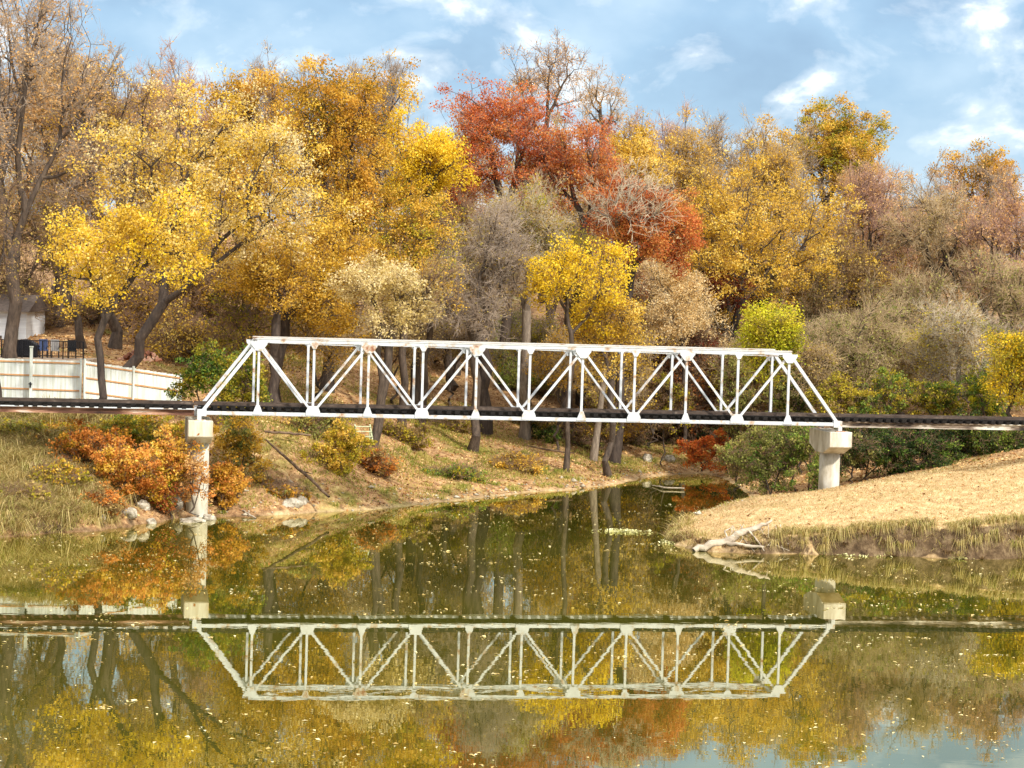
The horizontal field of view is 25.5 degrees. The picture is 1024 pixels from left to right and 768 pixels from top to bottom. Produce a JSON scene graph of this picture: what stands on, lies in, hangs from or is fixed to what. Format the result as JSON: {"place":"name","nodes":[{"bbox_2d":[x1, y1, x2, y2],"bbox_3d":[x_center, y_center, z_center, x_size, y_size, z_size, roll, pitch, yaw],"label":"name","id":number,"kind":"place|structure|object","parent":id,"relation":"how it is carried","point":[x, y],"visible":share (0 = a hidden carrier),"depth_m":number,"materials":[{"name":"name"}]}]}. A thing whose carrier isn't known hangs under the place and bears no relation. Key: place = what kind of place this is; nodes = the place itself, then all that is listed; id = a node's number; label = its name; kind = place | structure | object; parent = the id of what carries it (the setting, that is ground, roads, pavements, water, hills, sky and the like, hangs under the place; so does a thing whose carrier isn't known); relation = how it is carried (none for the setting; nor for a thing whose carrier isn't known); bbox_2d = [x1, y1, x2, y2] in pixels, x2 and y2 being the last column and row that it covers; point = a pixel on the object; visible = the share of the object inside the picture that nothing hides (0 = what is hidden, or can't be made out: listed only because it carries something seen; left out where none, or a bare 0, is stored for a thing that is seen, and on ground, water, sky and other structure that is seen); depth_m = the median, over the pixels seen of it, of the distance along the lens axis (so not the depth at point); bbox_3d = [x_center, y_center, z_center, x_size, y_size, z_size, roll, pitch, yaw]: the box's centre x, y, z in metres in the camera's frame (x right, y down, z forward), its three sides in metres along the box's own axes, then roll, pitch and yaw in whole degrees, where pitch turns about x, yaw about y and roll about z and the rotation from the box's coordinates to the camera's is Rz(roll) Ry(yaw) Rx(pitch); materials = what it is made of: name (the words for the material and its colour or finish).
{"place":"outdoors","nodes":[
{"label":"outdoors","id":0,"kind":"place"},
{"bbox_2d":[0,473,1023,767],"bbox_3d":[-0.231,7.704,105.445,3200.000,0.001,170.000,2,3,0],"label":"river water","id":1,"kind":"structure","parent":0,"point":[852,707],"depth_m":77.51,"materials":[{"name":"green liquid"}]},
{"bbox_2d":[185,416,212,516],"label":"concrete pier","id":2,"kind":"structure","parent":1,"relation":"in","point":[194,426],"depth_m":115.36,"materials":[{"name":"white paint"}]},
{"bbox_2d":[194,336,841,430],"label":"truss bridge","id":3,"kind":"structure","parent":2,"relation":"on","point":[419,410],"depth_m":118.19,"materials":[{"name":"white paint"}]},
{"bbox_2d":[0,397,194,414],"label":"approach span","id":4,"kind":"object","parent":3,"relation":"attached to","point":[92,406],"visible":1,"depth_m":113.90,"materials":[{"name":"metal"}]},
{"bbox_2d":[833,413,1023,429],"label":"approach span","id":5,"kind":"object","parent":3,"relation":"attached to","point":[930,421],"visible":0.96,"depth_m":122.38,"materials":[{"name":"paint"}]},
{"bbox_2d":[0,499,1023,767],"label":"floating leaves","id":6,"kind":"object","parent":1,"relation":"on","point":[514,639],"visible":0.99,"depth_m":78.81,"materials":[{"name":"yellow plant"}]},
{"bbox_2d":[0,216,1023,559],"bbox_3d":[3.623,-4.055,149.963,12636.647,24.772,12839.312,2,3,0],"label":"ground","id":7,"kind":"structure","parent":0,"point":[926,548],"depth_m":122.99,"materials":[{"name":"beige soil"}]},
{"bbox_2d":[0,168,46,396],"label":"woodland tree","id":8,"kind":"object","parent":7,"relation":"on","point":[2,207],"visible":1,"depth_m":120.48,"materials":[{"name":"brown plant"}]},
{"bbox_2d":[0,294,49,339],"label":"white house","id":9,"kind":"structure","parent":7,"relation":"on","point":[30,324],"depth_m":151.25,"materials":[{"name":"white paint"}]},
{"bbox_2d":[0,358,81,398],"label":"board fence","id":10,"kind":"object","parent":7,"relation":"on","point":[14,373],"visible":0.65,"depth_m":122.54,"materials":[{"name":"white wood"}]},
{"bbox_2d":[0,180,89,332],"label":"hillside tree","id":11,"kind":"object","parent":7,"relation":"on","point":[31,290],"visible":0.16,"depth_m":154.42,"materials":[{"name":"brown plant"}]},
{"bbox_2d":[0,141,108,348],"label":"woodland tree","id":12,"kind":"object","parent":7,"relation":"on","point":[79,335],"visible":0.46,"depth_m":140.51,"materials":[{"name":"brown plant"}]},
{"bbox_2d":[19,453,95,490],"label":"thicket shrub","id":13,"kind":"object","parent":7,"relation":"on","point":[65,471],"visible":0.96,"depth_m":110.24,"materials":[{"name":"yellow plant"}]},
{"bbox_2d":[0,19,118,327],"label":"hillside tree","id":14,"kind":"object","parent":7,"relation":"on","point":[54,102],"visible":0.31,"depth_m":155.48,"materials":[{"name":"brown plant"}]},
{"bbox_2d":[0,0,132,358],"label":"bare tree","id":15,"kind":"object","parent":7,"relation":"on","point":[25,58],"visible":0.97,"depth_m":133.24,"materials":[{"name":"brown plant"}]},
{"bbox_2d":[0,395,179,536],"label":"tall grass","id":16,"kind":"structure","parent":7,"relation":"on","point":[35,511],"depth_m":109.99,"materials":[{"name":"plant"}]},
{"bbox_2d":[45,416,154,471],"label":"orange shrub","id":17,"kind":"object","parent":7,"relation":"on","point":[72,440],"visible":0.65,"depth_m":114.36,"materials":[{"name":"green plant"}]},
{"bbox_2d":[16,43,193,349],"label":"bare tree","id":18,"kind":"object","parent":7,"relation":"on","point":[116,340],"visible":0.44,"depth_m":143.56,"materials":[{"name":"yellow plant"}]},
{"bbox_2d":[54,60,194,327],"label":"hillside tree","id":19,"kind":"object","parent":7,"relation":"on","point":[158,123],"visible":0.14,"depth_m":158.60,"materials":[{"name":"yellow plant"}]},
{"bbox_2d":[32,178,227,398],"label":"yellow tree","id":20,"kind":"object","parent":7,"relation":"on","point":[135,228],"visible":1,"depth_m":119.14,"materials":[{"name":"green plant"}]},
{"bbox_2d":[89,435,172,505],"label":"orange shrub","id":21,"kind":"object","parent":7,"relation":"on","point":[129,466],"visible":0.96,"depth_m":112.44,"materials":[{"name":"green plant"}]},
{"bbox_2d":[83,359,181,400],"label":"board fence","id":22,"kind":"object","parent":7,"relation":"on","point":[128,383],"visible":0.56,"depth_m":124.21,"materials":[{"name":"white wood"}]},
{"bbox_2d":[90,190,229,346],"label":"hillside tree","id":23,"kind":"object","parent":7,"relation":"on","point":[141,306],"visible":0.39,"depth_m":150.47,"materials":[{"name":"brown plant"}]},
{"bbox_2d":[150,423,208,518],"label":"orange shrub","id":24,"kind":"object","parent":7,"relation":"on","point":[174,452],"visible":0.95,"depth_m":114.14,"materials":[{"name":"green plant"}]},
{"bbox_2d":[144,299,230,364],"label":"understory tree","id":25,"kind":"object","parent":7,"relation":"on","point":[174,344],"visible":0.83,"depth_m":142.88,"materials":[{"name":"brown plant"}]},
{"bbox_2d":[130,33,246,286],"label":"hillside tree","id":26,"kind":"object","parent":7,"relation":"on","point":[171,63],"visible":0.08,"depth_m":170.29,"materials":[{"name":"yellow plant"}]},
{"bbox_2d":[164,337,237,416],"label":"green shrub","id":27,"kind":"object","parent":7,"relation":"on","point":[201,372],"visible":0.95,"depth_m":121.02,"materials":[{"name":"green plant"}]},
{"bbox_2d":[64,62,374,367],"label":"yellow tree","id":28,"kind":"object","parent":7,"relation":"on","point":[239,218],"visible":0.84,"depth_m":129.71,"materials":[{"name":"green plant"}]},
{"bbox_2d":[208,455,249,509],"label":"russet shrub","id":29,"kind":"object","parent":7,"relation":"on","point":[223,472],"visible":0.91,"depth_m":116.64,"materials":[{"name":"orange plant"}]},
{"bbox_2d":[205,342,272,425],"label":"yellow shrub","id":30,"kind":"object","parent":7,"relation":"on","point":[233,392],"visible":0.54,"depth_m":125.06,"materials":[{"name":"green plant"}]},
{"bbox_2d":[209,415,272,482],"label":"yellow shrub","id":31,"kind":"object","parent":7,"relation":"on","point":[246,438],"visible":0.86,"depth_m":119.72,"materials":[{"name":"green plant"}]},
{"bbox_2d":[192,282,304,386],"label":"understory tree","id":32,"kind":"object","parent":7,"relation":"on","point":[231,346],"visible":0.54,"depth_m":138.50,"materials":[{"name":"brown plant"}]},
{"bbox_2d":[187,64,323,347],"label":"amber tree","id":33,"kind":"object","parent":7,"relation":"on","point":[263,79],"visible":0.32,"depth_m":154.83,"materials":[{"name":"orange plant"}]},
{"bbox_2d":[230,224,323,407],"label":"woodland tree","id":34,"kind":"object","parent":7,"relation":"on","point":[278,295],"visible":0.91,"depth_m":133.69,"materials":[{"name":"yellow plant"}]},
{"bbox_2d":[210,199,387,402],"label":"yellow tree","id":35,"kind":"object","parent":7,"relation":"on","point":[329,261],"visible":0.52,"depth_m":136.32,"materials":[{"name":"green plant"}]},
{"bbox_2d":[268,293,373,401],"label":"understory tree","id":36,"kind":"object","parent":7,"relation":"on","point":[332,351],"visible":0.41,"depth_m":140.29,"materials":[{"name":"brown plant"}]},
{"bbox_2d":[300,417,377,476],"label":"yellow shrub","id":37,"kind":"object","parent":7,"relation":"on","point":[341,439],"visible":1,"depth_m":124.45,"materials":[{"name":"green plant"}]},
{"bbox_2d":[263,48,430,392],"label":"amber tree","id":38,"kind":"object","parent":7,"relation":"on","point":[338,119],"visible":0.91,"depth_m":143.79,"materials":[{"name":"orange plant"}]},
{"bbox_2d":[345,46,419,317],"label":"hillside tree","id":39,"kind":"object","parent":7,"relation":"on","point":[397,67],"visible":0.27,"depth_m":182.34,"materials":[{"name":"yellow plant"}]},
{"bbox_2d":[319,249,452,447],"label":"pale tree","id":40,"kind":"object","parent":7,"relation":"on","point":[369,282],"visible":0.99,"depth_m":130.41,"materials":[{"name":"beige plant"}]},
{"bbox_2d":[350,185,466,427],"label":"yellow tree","id":41,"kind":"object","parent":7,"relation":"on","point":[419,245],"visible":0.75,"depth_m":140.19,"materials":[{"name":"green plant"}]},
{"bbox_2d":[365,235,475,446],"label":"woodland tree","id":42,"kind":"object","parent":7,"relation":"on","point":[388,350],"visible":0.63,"depth_m":132.63,"materials":[{"name":"brown plant"}]},
{"bbox_2d":[376,86,480,404],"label":"yellow tree","id":43,"kind":"object","parent":7,"relation":"on","point":[432,155],"visible":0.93,"depth_m":149.32,"materials":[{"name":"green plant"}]},
{"bbox_2d":[209,424,659,515],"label":"lawn tufts","id":44,"kind":"object","parent":7,"relation":"on","point":[462,487],"visible":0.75,"depth_m":136.36,"materials":[{"name":"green plant"}]},
{"bbox_2d":[381,184,502,390],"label":"hillside tree","id":45,"kind":"object","parent":7,"relation":"on","point":[449,360],"visible":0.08,"depth_m":163.96,"materials":[{"name":"yellow plant"}]},
{"bbox_2d":[408,188,543,452],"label":"bare tree","id":46,"kind":"object","parent":7,"relation":"on","point":[503,256],"visible":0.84,"depth_m":141.90,"materials":[{"name":"grey plant"}]},
{"bbox_2d":[453,212,532,435],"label":"woodland tree","id":47,"kind":"object","parent":7,"relation":"on","point":[486,428],"visible":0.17,"depth_m":150.65,"materials":[{"name":"brown plant"}]},
{"bbox_2d":[428,69,579,390],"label":"red tree","id":48,"kind":"object","parent":7,"relation":"on","point":[482,127],"visible":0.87,"depth_m":166.13,"materials":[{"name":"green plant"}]},
{"bbox_2d":[445,158,575,439],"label":"tan tree","id":49,"kind":"object","parent":7,"relation":"on","point":[536,204],"visible":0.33,"depth_m":150.90,"materials":[{"name":"grey plant"}]},
{"bbox_2d":[0,295,1023,538],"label":"fallen leaves","id":50,"kind":"object","parent":7,"relation":"on","point":[342,401],"depth_m":140.03,"materials":[{"name":"brown plant"}]},
{"bbox_2d":[489,307,560,404],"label":"understory tree","id":51,"kind":"object","parent":7,"relation":"on","point":[538,332],"visible":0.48,"depth_m":159.59,"materials":[{"name":"brown plant"}]},
{"bbox_2d":[489,27,594,302],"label":"ridge tree","id":52,"kind":"object","parent":7,"relation":"on","point":[543,78],"visible":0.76,"depth_m":198.45,"materials":[{"name":"brown plant"}]},
{"bbox_2d":[521,322,600,449],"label":"understory tree","id":53,"kind":"object","parent":7,"relation":"on","point":[551,362],"visible":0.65,"depth_m":149.20,"materials":[{"name":"brown plant"}]},
{"bbox_2d":[516,99,630,406],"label":"red tree","id":54,"kind":"object","parent":7,"relation":"on","point":[603,163],"visible":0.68,"depth_m":165.24,"materials":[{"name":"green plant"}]},
{"bbox_2d":[519,230,638,471],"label":"golden understory tree","id":55,"kind":"object","parent":7,"relation":"on","point":[553,277],"visible":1,"depth_m":141.35,"materials":[{"name":"yellow plant"}]},
{"bbox_2d":[569,60,630,278],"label":"ridge tree","id":56,"kind":"object","parent":7,"relation":"on","point":[596,93],"visible":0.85,"depth_m":200.84,"materials":[{"name":"brown plant"}]},
{"bbox_2d":[558,281,652,477],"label":"golden understory tree","id":57,"kind":"object","parent":7,"relation":"on","point":[622,335],"visible":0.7,"depth_m":143.23,"materials":[{"name":"yellow plant"}]},
{"bbox_2d":[574,326,675,450],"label":"understory tree","id":58,"kind":"object","parent":7,"relation":"on","point":[646,368],"visible":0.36,"depth_m":152.61,"materials":[{"name":"yellow plant"}]},
{"bbox_2d":[566,149,687,461],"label":"bare tree","id":59,"kind":"object","parent":7,"relation":"on","point":[594,452],"visible":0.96,"depth_m":147.30,"materials":[{"name":"brown plant"}]},
{"bbox_2d":[605,106,680,395],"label":"yellow tree","id":60,"kind":"object","parent":7,"relation":"on","point":[640,148],"visible":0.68,"depth_m":170.59,"materials":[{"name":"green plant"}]},
{"bbox_2d":[579,173,707,463],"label":"red tree","id":61,"kind":"object","parent":7,"relation":"on","point":[660,240],"visible":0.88,"depth_m":149.04,"materials":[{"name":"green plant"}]},
{"bbox_2d":[637,365,694,464],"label":"tree","id":62,"kind":"object","parent":7,"relation":"on","point":[663,395],"visible":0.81,"depth_m":151.67,"materials":[{"name":"brown plant"}]},
{"bbox_2d":[614,305,719,441],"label":"hillside tree","id":63,"kind":"object","parent":7,"relation":"on","point":[667,367],"visible":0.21,"depth_m":158.92,"materials":[{"name":"brown plant"}]},
{"bbox_2d":[620,236,733,452],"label":"cream tree","id":64,"kind":"object","parent":7,"relation":"on","point":[684,318],"visible":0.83,"depth_m":155.59,"materials":[{"name":"beige plant"}]},
{"bbox_2d":[654,99,746,255],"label":"hillside tree","id":65,"kind":"object","parent":7,"relation":"on","point":[684,158],"visible":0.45,"depth_m":176.79,"materials":[{"name":"yellow plant"}]},
{"bbox_2d":[673,427,730,473],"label":"scarlet shrub","id":66,"kind":"object","parent":7,"relation":"on","point":[694,450],"visible":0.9,"depth_m":149.74,"materials":[{"name":"red plant"}]},
{"bbox_2d":[676,107,765,315],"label":"hillside tree","id":67,"kind":"object","parent":7,"relation":"on","point":[717,135],"visible":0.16,"depth_m":187.90,"materials":[{"name":"yellow plant"}]},
{"bbox_2d":[710,355,761,472],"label":"bush","id":68,"kind":"object","parent":7,"relation":"on","point":[731,385],"visible":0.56,"depth_m":149.86,"materials":[{"name":"green plant"}]},
{"bbox_2d":[661,136,866,431],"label":"yellow tree","id":69,"kind":"object","parent":7,"relation":"on","point":[726,240],"visible":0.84,"depth_m":161.20,"materials":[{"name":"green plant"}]},
{"bbox_2d":[724,424,811,494],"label":"olive bush","id":70,"kind":"object","parent":7,"relation":"on","point":[766,466],"visible":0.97,"depth_m":131.47,"materials":[{"name":"green plant"}]},
{"bbox_2d":[722,105,817,279],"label":"hillside tree","id":71,"kind":"object","parent":7,"relation":"on","point":[779,159],"visible":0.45,"depth_m":177.86,"materials":[{"name":"yellow plant"}]},
{"bbox_2d":[731,294,811,491],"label":"lime tree","id":72,"kind":"object","parent":7,"relation":"on","point":[777,331],"visible":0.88,"depth_m":136.41,"materials":[{"name":"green plant"}]},
{"bbox_2d":[721,110,829,318],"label":"hillside tree","id":73,"kind":"object","parent":7,"relation":"on","point":[807,157],"visible":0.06,"depth_m":187.73,"materials":[{"name":"yellow plant"}]},
{"bbox_2d":[760,327,852,473],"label":"understory tree","id":74,"kind":"object","parent":7,"relation":"on","point":[812,367],"visible":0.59,"depth_m":142.48,"materials":[{"name":"beige plant"}]},
{"bbox_2d":[748,196,868,336],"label":"hillside tree","id":75,"kind":"object","parent":7,"relation":"on","point":[797,282],"visible":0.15,"depth_m":171.29,"materials":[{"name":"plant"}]},
{"bbox_2d":[761,256,872,408],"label":"hillside tree","id":76,"kind":"object","parent":7,"relation":"on","point":[809,315],"visible":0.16,"depth_m":165.56,"materials":[{"name":"brown plant"}]},
{"bbox_2d":[755,91,898,312],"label":"ridge tree","id":77,"kind":"object","parent":7,"relation":"on","point":[837,138],"visible":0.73,"depth_m":190.96,"materials":[{"name":"yellow plant"}]},
{"bbox_2d":[809,427,851,489],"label":"concrete pier","id":78,"kind":"structure","parent":7,"relation":"on","point":[830,445],"depth_m":121.80,"materials":[{"name":"white paint"}]},
{"bbox_2d":[805,368,866,427],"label":"bush","id":79,"kind":"object","parent":7,"relation":"on","point":[828,392],"visible":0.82,"depth_m":139.88,"materials":[{"name":"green plant"}]},
{"bbox_2d":[655,508,1023,557],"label":"bank grass","id":80,"kind":"structure","parent":7,"relation":"on","point":[689,531],"depth_m":108.29,"materials":[{"name":"beige plant"}]},
{"bbox_2d":[668,452,1023,554],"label":"dry grass","id":81,"kind":"structure","parent":7,"relation":"on","point":[985,473],"depth_m":114.28,"materials":[{"name":"beige plant"}]},
{"bbox_2d":[793,284,921,433],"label":"bare tree","id":82,"kind":"object","parent":7,"relation":"on","point":[874,350],"visible":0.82,"depth_m":144.01,"materials":[{"name":"beige plant"}]},
{"bbox_2d":[800,213,919,410],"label":"tan tree","id":83,"kind":"object","parent":7,"relation":"on","point":[852,282],"visible":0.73,"depth_m":163.93,"materials":[{"name":"brown plant"}]},
{"bbox_2d":[798,145,924,387],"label":"bare tree","id":84,"kind":"object","parent":7,"relation":"on","point":[875,201],"visible":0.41,"depth_m":169.72,"materials":[{"name":"brown plant"}]},
{"bbox_2d":[845,366,914,430],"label":"bush","id":85,"kind":"object","parent":7,"relation":"on","point":[888,392],"visible":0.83,"depth_m":139.93,"materials":[{"name":"green plant"}]},
{"bbox_2d":[847,406,918,480],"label":"hedge bush","id":86,"kind":"object","parent":7,"relation":"on","point":[889,449],"visible":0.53,"depth_m":132.80,"materials":[{"name":"green plant"}]},
{"bbox_2d":[837,246,964,414],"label":"hillside tree","id":87,"kind":"object","parent":7,"relation":"on","point":[914,291],"visible":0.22,"depth_m":159.01,"materials":[{"name":"brown plant"}]},
{"bbox_2d":[883,428,966,475],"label":"hedge bush","id":88,"kind":"object","parent":7,"relation":"on","point":[924,441],"visible":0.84,"depth_m":133.63,"materials":[{"name":"green plant"}]},
{"bbox_2d":[864,165,996,316],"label":"bare tree","id":89,"kind":"object","parent":7,"relation":"on","point":[932,224],"visible":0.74,"depth_m":163.55,"materials":[{"name":"brown plant"}]},
{"bbox_2d":[898,377,967,432],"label":"bush","id":90,"kind":"object","parent":7,"relation":"on","point":[947,393],"visible":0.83,"depth_m":139.75,"materials":[{"name":"green plant"}]},
{"bbox_2d":[896,283,1010,413],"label":"bare tree","id":91,"kind":"object","parent":7,"relation":"on","point":[959,353],"visible":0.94,"depth_m":143.39,"materials":[{"name":"grey plant"}]},
{"bbox_2d":[911,242,1023,414],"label":"hillside tree","id":92,"kind":"object","parent":7,"relation":"on","point":[1010,293],"visible":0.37,"depth_m":155.38,"materials":[{"name":"brown plant"}]},
{"bbox_2d":[930,408,1009,459],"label":"hedge bush","id":93,"kind":"object","parent":7,"relation":"on","point":[973,442],"visible":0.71,"depth_m":134.68,"materials":[{"name":"green plant"}]},
{"bbox_2d":[924,136,1023,316],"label":"ridge tree","id":94,"kind":"object","parent":7,"relation":"on","point":[989,162],"visible":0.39,"depth_m":194.06,"materials":[{"name":"orange plant"}]},
{"bbox_2d":[940,175,1023,389],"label":"bare tree","id":95,"kind":"object","parent":7,"relation":"on","point":[996,229],"visible":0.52,"depth_m":160.61,"materials":[{"name":"brown plant"}]},
{"bbox_2d":[952,358,1017,416],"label":"bush","id":96,"kind":"object","parent":7,"relation":"on","point":[976,402],"visible":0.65,"depth_m":140.88,"materials":[{"name":"green plant"}]},
{"bbox_2d":[952,147,1023,331],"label":"hillside tree","id":97,"kind":"object","parent":7,"relation":"on","point":[988,177],"visible":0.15,"depth_m":183.79,"materials":[{"name":"brown plant"}]},
{"bbox_2d":[972,327,1023,432],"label":"yellow green tree","id":98,"kind":"object","parent":7,"relation":"on","point":[1010,352],"visible":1,"depth_m":135.81,"materials":[{"name":"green plant"}]},
{"bbox_2d":[0,0,1023,256],"label":"sky","id":99,"kind":"structure","parent":0,"point":[950,72],"materials":[{"name":"blue"}]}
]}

